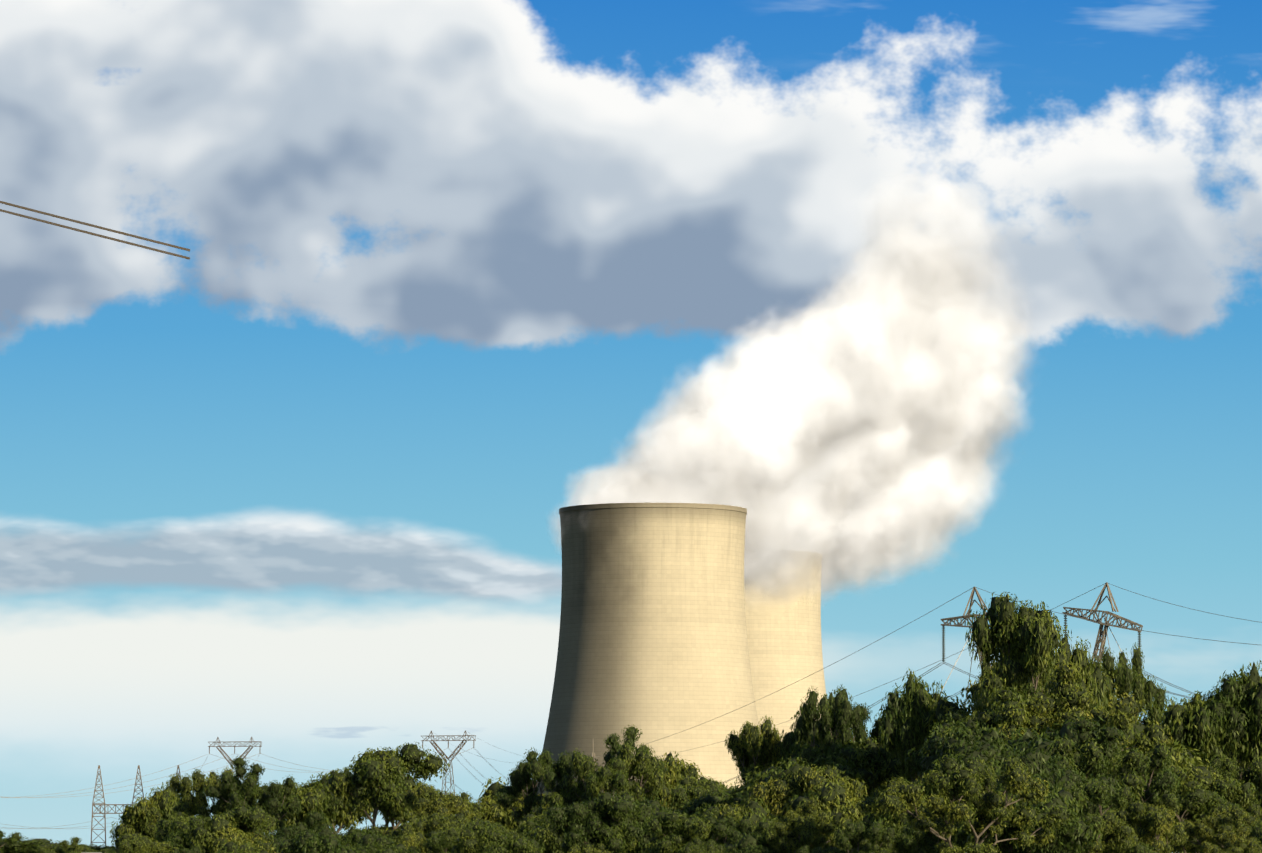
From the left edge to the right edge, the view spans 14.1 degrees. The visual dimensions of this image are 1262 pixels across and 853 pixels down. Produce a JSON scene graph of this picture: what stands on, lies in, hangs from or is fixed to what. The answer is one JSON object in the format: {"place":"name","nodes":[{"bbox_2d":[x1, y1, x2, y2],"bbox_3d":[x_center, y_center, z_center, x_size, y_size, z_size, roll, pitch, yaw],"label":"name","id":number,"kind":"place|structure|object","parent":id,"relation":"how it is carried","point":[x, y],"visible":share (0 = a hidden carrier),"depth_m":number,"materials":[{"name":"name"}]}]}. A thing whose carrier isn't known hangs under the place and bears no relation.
{"place":"outdoors","nodes":[
{"label":"outdoors","id":0,"kind":"place"},
{"bbox_2d":[0,201,189,259],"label":"power lines","id":1,"kind":"object","parent":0,"point":[91,233],"visible":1,"depth_m":25.76,"materials":[{"name":"grey metal"}]},
{"bbox_2d":[0,0,1261,846],"label":"sky","id":2,"kind":"structure","parent":0,"point":[949,298],"materials":[{"name":"blue"}]},
{"bbox_2d":[941,582,1142,672],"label":"guyed pylon","id":3,"kind":"object","parent":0,"point":[1101,632],"visible":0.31,"depth_m":635.29,"materials":[{"name":"metal"}]},
{"bbox_2d":[942,614,1140,661],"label":"insulators","id":4,"kind":"object","parent":3,"relation":"hanging from","point":[1065,632],"visible":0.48,"depth_m":637.52,"materials":[{"name":"ceramic"}]},
{"bbox_2d":[1,583,1261,828],"bbox_3d":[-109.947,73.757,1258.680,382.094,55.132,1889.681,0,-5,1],"label":"transmission lines","id":5,"kind":"object","parent":4,"relation":"hanging from","point":[703,723],"visible":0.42,"depth_m":799.60,"materials":[{"name":"metal"}]},
{"label":"ground","id":6,"kind":"structure","parent":0,"visible":0},
{"bbox_2d":[0,830,25,852],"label":"gum tree","id":7,"kind":"object","parent":6,"relation":"on","point":[14,838],"visible":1,"depth_m":498.64,"materials":[{"name":"green plant"}]},
{"bbox_2d":[0,837,114,852],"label":"gum tree","id":8,"kind":"object","parent":6,"relation":"on","point":[29,846],"visible":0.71,"depth_m":516.99,"materials":[{"name":"green plant"}]},
{"bbox_2d":[36,836,95,852],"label":"gum tree","id":9,"kind":"object","parent":6,"relation":"on","point":[74,847],"visible":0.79,"depth_m":411.08,"materials":[{"name":"green plant"}]},
{"bbox_2d":[73,849,109,852],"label":"gum tree","id":10,"kind":"object","parent":6,"relation":"on","point":[105,851],"visible":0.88,"depth_m":389.61,"materials":[{"name":"green plant"}]},
{"bbox_2d":[101,847,121,852],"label":"gum tree","id":11,"kind":"object","parent":6,"relation":"on","point":[111,850],"visible":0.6,"depth_m":433.94,"materials":[{"name":"green plant"}]},
{"bbox_2d":[90,765,180,846],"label":"switchyard gantry","id":12,"kind":"object","parent":6,"relation":"on","point":[100,804],"visible":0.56,"depth_m":1695.59,"materials":[{"name":"metal"}]},
{"bbox_2d":[111,833,180,852],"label":"gum tree","id":13,"kind":"object","parent":6,"relation":"on","point":[130,843],"visible":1,"depth_m":382.69,"materials":[{"name":"green plant"}]},
{"bbox_2d":[109,782,196,842],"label":"gum tree","id":14,"kind":"object","parent":6,"relation":"on","point":[134,820],"visible":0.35,"depth_m":516.82,"materials":[{"name":"green plant"}]},
{"bbox_2d":[155,811,200,851],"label":"gum tree","id":15,"kind":"object","parent":6,"relation":"on","point":[173,832],"visible":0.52,"depth_m":427.56,"materials":[{"name":"green plant"}]},
{"bbox_2d":[171,845,202,852],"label":"gum tree","id":16,"kind":"object","parent":6,"relation":"on","point":[195,849],"visible":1,"depth_m":328.61,"materials":[{"name":"green plant"}]},
{"bbox_2d":[144,767,260,837],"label":"gum tree","id":17,"kind":"object","parent":6,"relation":"on","point":[191,803],"visible":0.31,"depth_m":502.55,"materials":[{"name":"green plant"}]},
{"bbox_2d":[188,814,275,852],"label":"gum tree","id":18,"kind":"object","parent":6,"relation":"on","point":[217,831],"visible":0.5,"depth_m":382.46,"materials":[{"name":"green plant"}]},
{"bbox_2d":[185,805,278,849],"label":"gum tree","id":19,"kind":"object","parent":6,"relation":"on","point":[249,820],"visible":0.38,"depth_m":384.19,"materials":[{"name":"green plant"}]},
{"bbox_2d":[208,737,261,773],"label":"transmission tower","id":20,"kind":"structure","parent":6,"relation":"on","point":[247,750],"depth_m":2098.36,"materials":[{"name":"metal"}]},
{"bbox_2d":[215,838,270,852],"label":"gum tree","id":21,"kind":"object","parent":6,"relation":"on","point":[231,847],"visible":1,"depth_m":326.25,"materials":[{"name":"green plant"}]},
{"bbox_2d":[247,837,281,852],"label":"gum tree","id":22,"kind":"object","parent":6,"relation":"on","point":[259,842],"visible":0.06,"depth_m":382.94,"materials":[{"name":"green plant"}]},
{"bbox_2d":[201,756,332,834],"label":"gum tree","id":23,"kind":"object","parent":6,"relation":"on","point":[277,800],"visible":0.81,"depth_m":496.21,"materials":[{"name":"green plant"}]},
{"bbox_2d":[265,821,319,847],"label":"gum tree","id":24,"kind":"object","parent":6,"relation":"on","point":[287,832],"visible":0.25,"depth_m":416.20,"materials":[{"name":"green plant"}]},
{"bbox_2d":[271,825,360,852],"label":"gum tree","id":25,"kind":"object","parent":6,"relation":"on","point":[325,841],"visible":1,"depth_m":307.00,"materials":[{"name":"green plant"}]},
{"bbox_2d":[267,767,377,833],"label":"gum tree","id":26,"kind":"object","parent":6,"relation":"on","point":[314,796],"visible":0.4,"depth_m":516.27,"materials":[{"name":"green plant"}]},
{"bbox_2d":[333,825,389,849],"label":"gum tree","id":27,"kind":"object","parent":6,"relation":"on","point":[350,837],"visible":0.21,"depth_m":443.68,"materials":[{"name":"green plant"}]},
{"bbox_2d":[351,831,413,852],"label":"gum tree","id":28,"kind":"object","parent":6,"relation":"on","point":[368,843],"visible":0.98,"depth_m":331.80,"materials":[{"name":"green plant"}]},
{"bbox_2d":[324,742,449,837],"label":"gum tree","id":29,"kind":"object","parent":6,"relation":"on","point":[384,778],"visible":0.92,"depth_m":476.52,"materials":[{"name":"green plant"}]},
{"bbox_2d":[392,831,431,852],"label":"gum tree","id":30,"kind":"object","parent":6,"relation":"on","point":[415,839],"visible":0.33,"depth_m":409.92,"materials":[{"name":"green plant"}]},
{"bbox_2d":[389,811,444,840],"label":"gum tree","id":31,"kind":"object","parent":6,"relation":"on","point":[419,824],"visible":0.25,"depth_m":421.82,"materials":[{"name":"green plant"}]},
{"bbox_2d":[401,782,486,824],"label":"gum tree","id":32,"kind":"object","parent":6,"relation":"on","point":[429,800],"visible":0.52,"depth_m":461.90,"materials":[{"name":"green plant"}]},
{"bbox_2d":[424,812,470,836],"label":"gum tree","id":33,"kind":"object","parent":6,"relation":"on","point":[451,820],"visible":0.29,"depth_m":420.91,"materials":[{"name":"green plant"}]},
{"bbox_2d":[421,731,475,793],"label":"transmission tower","id":34,"kind":"structure","parent":6,"relation":"on","point":[454,739],"depth_m":2196.80,"materials":[{"name":"metal"}]},
{"bbox_2d":[408,820,501,852],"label":"gum tree","id":35,"kind":"object","parent":6,"relation":"on","point":[440,842],"visible":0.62,"depth_m":378.70,"materials":[{"name":"green plant"}]},
{"bbox_2d":[449,821,545,852],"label":"gum tree","id":36,"kind":"object","parent":6,"relation":"on","point":[476,838],"visible":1,"depth_m":298.28,"materials":[{"name":"green plant"}]},
{"bbox_2d":[477,819,521,835],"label":"gum tree","id":37,"kind":"object","parent":6,"relation":"on","point":[488,823],"visible":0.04,"depth_m":403.31,"materials":[{"name":"green plant"}]},
{"bbox_2d":[475,776,548,835],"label":"gum tree","id":38,"kind":"object","parent":6,"relation":"on","point":[493,813],"visible":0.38,"depth_m":465.63,"materials":[{"name":"green plant"}]},
{"bbox_2d":[493,747,588,822],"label":"gum tree","id":39,"kind":"object","parent":6,"relation":"on","point":[544,770],"visible":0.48,"depth_m":437.99,"materials":[{"name":"green plant"}]},
{"bbox_2d":[504,801,582,837],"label":"gum tree","id":40,"kind":"object","parent":6,"relation":"on","point":[533,821],"visible":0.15,"depth_m":391.54,"materials":[{"name":"green plant"}]},
{"bbox_2d":[522,821,586,852],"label":"gum tree","id":41,"kind":"object","parent":6,"relation":"on","point":[544,834],"visible":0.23,"depth_m":339.87,"materials":[{"name":"green plant"}]},
{"bbox_2d":[567,843,611,852],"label":"gum tree","id":42,"kind":"object","parent":6,"relation":"on","point":[589,849],"visible":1,"depth_m":299.07,"materials":[{"name":"green plant"}]},
{"bbox_2d":[559,838,637,852],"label":"gum tree","id":43,"kind":"object","parent":6,"relation":"on","point":[565,847],"visible":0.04,"depth_m":307.84,"materials":[{"name":"green plant"}]},
{"bbox_2d":[543,790,654,852],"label":"gum tree","id":44,"kind":"object","parent":6,"relation":"on","point":[608,819],"visible":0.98,"depth_m":304.12,"materials":[{"name":"green plant"}]},
{"bbox_2d":[530,725,670,816],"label":"gum tree","id":45,"kind":"object","parent":6,"relation":"on","point":[624,765],"visible":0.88,"depth_m":428.45,"materials":[{"name":"green plant"}]},
{"bbox_2d":[603,795,688,852],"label":"gum tree","id":46,"kind":"object","parent":6,"relation":"on","point":[641,844],"visible":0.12,"depth_m":326.99,"materials":[{"name":"green plant"}]},
{"bbox_2d":[536,503,758,796],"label":"cooling tower","id":47,"kind":"structure","parent":6,"relation":"on","point":[652,644],"depth_m":1476.29,"materials":[{"name":"concrete"}]},
{"bbox_2d":[632,751,701,811],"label":"gum tree","id":48,"kind":"object","parent":6,"relation":"on","point":[676,771],"visible":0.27,"depth_m":435.05,"materials":[{"name":"green plant"}]},
{"bbox_2d":[642,810,712,852],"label":"gum tree","id":49,"kind":"object","parent":6,"relation":"on","point":[672,832],"visible":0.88,"depth_m":296.96,"materials":[{"name":"green plant"}]},
{"bbox_2d":[651,801,722,844],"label":"gum tree","id":50,"kind":"object","parent":6,"relation":"on","point":[709,810],"depth_m":317.88,"materials":[{"name":"green plant"}]},
{"bbox_2d":[668,775,733,812],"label":"gum tree","id":51,"kind":"object","parent":6,"relation":"on","point":[688,786],"visible":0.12,"depth_m":415.63,"materials":[{"name":"green plant"}]},
{"bbox_2d":[676,836,725,852],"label":"gum tree","id":52,"kind":"object","parent":6,"relation":"on","point":[697,843],"visible":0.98,"depth_m":268.11,"materials":[{"name":"green plant"}]},
{"bbox_2d":[681,778,746,817],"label":"gum tree","id":53,"kind":"object","parent":6,"relation":"on","point":[728,797],"visible":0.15,"depth_m":407.51,"materials":[{"name":"green plant"}]},
{"bbox_2d":[689,814,777,849],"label":"gum tree","id":54,"kind":"object","parent":6,"relation":"on","point":[722,828],"visible":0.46,"depth_m":297.18,"materials":[{"name":"green plant"}]},
{"bbox_2d":[701,796,779,846],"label":"gum tree","id":55,"kind":"object","parent":6,"relation":"on","point":[752,811],"visible":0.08,"depth_m":307.09,"materials":[{"name":"green plant"}]},
{"bbox_2d":[725,716,783,797],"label":"gum tree","id":56,"kind":"object","parent":6,"relation":"on","point":[750,746],"visible":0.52,"depth_m":398.38,"materials":[{"name":"green plant"}]},
{"bbox_2d":[724,830,791,852],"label":"gum tree","id":57,"kind":"object","parent":6,"relation":"on","point":[749,843],"visible":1,"depth_m":278.26,"materials":[{"name":"green plant"}]},
{"bbox_2d":[750,820,793,847],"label":"gum tree","id":58,"kind":"object","parent":6,"relation":"on","point":[754,823],"visible":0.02,"depth_m":300.92,"materials":[{"name":"green plant"}]},
{"bbox_2d":[744,549,825,740],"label":"cooling tower","id":59,"kind":"structure","parent":6,"relation":"on","point":[785,646],"depth_m":1680.70,"materials":[{"name":"concrete"}]},
{"bbox_2d":[756,797,837,852],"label":"gum tree","id":60,"kind":"object","parent":6,"relation":"on","point":[803,828],"visible":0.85,"depth_m":278.60,"materials":[{"name":"green plant"}]},
{"bbox_2d":[775,705,826,845],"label":"gum tree","id":61,"kind":"object","parent":6,"relation":"on","point":[791,749],"visible":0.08,"depth_m":394.62,"materials":[{"name":"green plant"}]},
{"bbox_2d":[797,845,809,852],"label":"gum tree","id":62,"kind":"object","parent":6,"relation":"on","point":[805,848],"visible":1,"depth_m":242.78,"materials":[{"name":"green plant"}]},
{"bbox_2d":[749,764,868,851],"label":"gum tree","id":63,"kind":"object","parent":6,"relation":"on","point":[776,795],"visible":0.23,"depth_m":323.16,"materials":[{"name":"green plant"}]},
{"bbox_2d":[808,845,838,852],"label":"gum tree","id":64,"kind":"object","parent":6,"relation":"on","point":[819,850],"visible":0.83,"depth_m":274.69,"materials":[{"name":"green plant"}]},
{"bbox_2d":[737,736,914,846],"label":"gum tree","id":65,"kind":"object","parent":6,"relation":"on","point":[866,765],"visible":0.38,"depth_m":383.96,"materials":[{"name":"green plant"}]},
{"bbox_2d":[785,776,866,852],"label":"gum tree","id":66,"kind":"object","parent":6,"relation":"on","point":[836,803],"visible":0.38,"depth_m":317.53,"materials":[{"name":"green plant"}]},
{"bbox_2d":[792,684,898,767],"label":"gum tree","id":67,"kind":"object","parent":6,"relation":"on","point":[841,719],"visible":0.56,"depth_m":387.98,"materials":[{"name":"green plant"}]},
{"bbox_2d":[829,819,914,852],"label":"gum tree","id":68,"kind":"object","parent":6,"relation":"on","point":[848,837],"visible":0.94,"depth_m":248.95,"materials":[{"name":"green plant"}]},
{"bbox_2d":[870,770,926,799],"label":"gum tree","id":69,"kind":"object","parent":6,"relation":"on","point":[876,793],"depth_m":334.26,"materials":[{"name":"green plant"}]},
{"bbox_2d":[878,668,953,783],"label":"gum tree","id":70,"kind":"object","parent":6,"relation":"on","point":[904,716],"visible":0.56,"depth_m":377.02,"materials":[{"name":"green plant"}]},
{"bbox_2d":[859,793,974,852],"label":"gum tree","id":71,"kind":"object","parent":6,"relation":"on","point":[896,822],"visible":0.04,"depth_m":263.77,"materials":[{"name":"green plant"}]},
{"bbox_2d":[892,815,972,852],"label":"gum tree","id":72,"kind":"object","parent":6,"relation":"on","point":[907,840],"visible":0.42,"depth_m":248.78,"materials":[{"name":"green plant"}]},
{"bbox_2d":[853,753,1070,852],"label":"gum tree","id":73,"kind":"object","parent":6,"relation":"on","point":[987,814],"visible":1,"depth_m":232.99,"materials":[{"name":"green plant"}]},
{"bbox_2d":[904,687,1023,773],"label":"gum tree","id":74,"kind":"object","parent":6,"relation":"on","point":[954,718],"visible":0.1,"depth_m":338.50,"materials":[{"name":"green plant"}]},
{"bbox_2d":[973,654,995,710],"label":"gum tree","id":75,"kind":"object","parent":6,"relation":"on","point":[984,668],"visible":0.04,"depth_m":370.69,"materials":[{"name":"green plant"}]},
{"bbox_2d":[913,717,1062,805],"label":"gum tree","id":76,"kind":"object","parent":6,"relation":"on","point":[972,741],"visible":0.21,"depth_m":265.77,"materials":[{"name":"green plant"}]},
{"bbox_2d":[965,592,1066,715],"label":"gum tree","id":77,"kind":"object","parent":6,"relation":"on","point":[1024,642],"visible":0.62,"depth_m":356.52,"materials":[{"name":"green plant"}]},
{"bbox_2d":[925,664,1124,736],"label":"gum tree","id":78,"kind":"object","parent":6,"relation":"on","point":[942,708],"depth_m":374.64,"materials":[{"name":"green plant"}]},
{"bbox_2d":[955,766,1102,852],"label":"gum tree","id":79,"kind":"object","parent":6,"relation":"on","point":[1072,834],"visible":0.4,"depth_m":244.39,"materials":[{"name":"green plant"}]},
{"bbox_2d":[941,618,1129,707],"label":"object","id":80,"kind":"object","parent":6,"relation":"on","point":[973,647],"visible":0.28,"depth_m":641.35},
{"bbox_2d":[940,662,1173,756],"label":"gum tree","id":81,"kind":"object","parent":6,"relation":"on","point":[1066,701],"visible":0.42,"depth_m":323.25,"materials":[{"name":"green plant"}]},
{"bbox_2d":[998,779,1138,852],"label":"gum tree","id":82,"kind":"object","parent":6,"relation":"on","point":[1095,793],"visible":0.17,"depth_m":278.40,"materials":[{"name":"green plant"}]},
{"bbox_2d":[1040,625,1111,711],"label":"gum tree","id":83,"kind":"object","parent":6,"relation":"on","point":[1090,678],"visible":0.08,"depth_m":364.13,"materials":[{"name":"green plant"}]},
{"bbox_2d":[1025,747,1126,815],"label":"gum tree","id":84,"kind":"object","parent":6,"relation":"on","point":[1069,778],"visible":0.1,"depth_m":291.30,"materials":[{"name":"green plant"}]},
{"bbox_2d":[1003,713,1161,810],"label":"gum tree","id":85,"kind":"object","parent":6,"relation":"on","point":[1028,739],"depth_m":304.94,"materials":[{"name":"green plant"}]},
{"bbox_2d":[1077,809,1152,852],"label":"gum tree","id":86,"kind":"object","parent":6,"relation":"on","point":[1118,837],"visible":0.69,"depth_m":247.80,"materials":[{"name":"green plant"}]},
{"bbox_2d":[1088,642,1176,734],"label":"gum tree","id":87,"kind":"object","parent":6,"relation":"on","point":[1131,680],"visible":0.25,"depth_m":377.64,"materials":[{"name":"green plant"}]},
{"bbox_2d":[1047,716,1225,826],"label":"gum tree","id":88,"kind":"object","parent":6,"relation":"on","point":[1147,781],"visible":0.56,"depth_m":295.61,"materials":[{"name":"green plant"}]},
{"bbox_2d":[1084,808,1197,852],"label":"gum tree","id":89,"kind":"object","parent":6,"relation":"on","point":[1165,839],"depth_m":284.40,"materials":[{"name":"green plant"}]},
{"bbox_2d":[1114,800,1186,852],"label":"gum tree","id":90,"kind":"object","parent":6,"relation":"on","point":[1153,825],"visible":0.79,"depth_m":269.76,"materials":[{"name":"green plant"}]},
{"bbox_2d":[1098,709,1209,770],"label":"gum tree","id":91,"kind":"object","parent":6,"relation":"on","point":[1181,758],"visible":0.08,"depth_m":348.93,"materials":[{"name":"green plant"}]},
{"bbox_2d":[1154,785,1252,852],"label":"gum tree","id":92,"kind":"object","parent":6,"relation":"on","point":[1195,799],"visible":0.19,"depth_m":294.36,"materials":[{"name":"green plant"}]},
{"bbox_2d":[1159,660,1261,782],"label":"gum tree","id":93,"kind":"object","parent":6,"relation":"on","point":[1225,720],"visible":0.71,"depth_m":366.02,"materials":[{"name":"green plant"}]},
{"bbox_2d":[1166,764,1258,852],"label":"gum tree","id":94,"kind":"object","parent":6,"relation":"on","point":[1227,788],"visible":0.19,"depth_m":320.65,"materials":[{"name":"green plant"}]},
{"bbox_2d":[1175,805,1261,852],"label":"gum tree","id":95,"kind":"object","parent":6,"relation":"on","point":[1235,818],"visible":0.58,"depth_m":282.95,"materials":[{"name":"green plant"}]},
{"bbox_2d":[1201,826,1261,852],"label":"gum tree","id":96,"kind":"object","parent":6,"relation":"on","point":[1233,844],"visible":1,"depth_m":234.17,"materials":[{"name":"green plant"}]},
{"bbox_2d":[1206,755,1261,816],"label":"gum tree","id":97,"kind":"object","parent":6,"relation":"on","point":[1226,767],"visible":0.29,"depth_m":329.36,"materials":[{"name":"green plant"}]},
{"bbox_2d":[1236,816,1261,844],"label":"gum tree","id":98,"kind":"object","parent":6,"relation":"on","point":[1256,831],"visible":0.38,"depth_m":277.65,"materials":[{"name":"green plant"}]}
]}

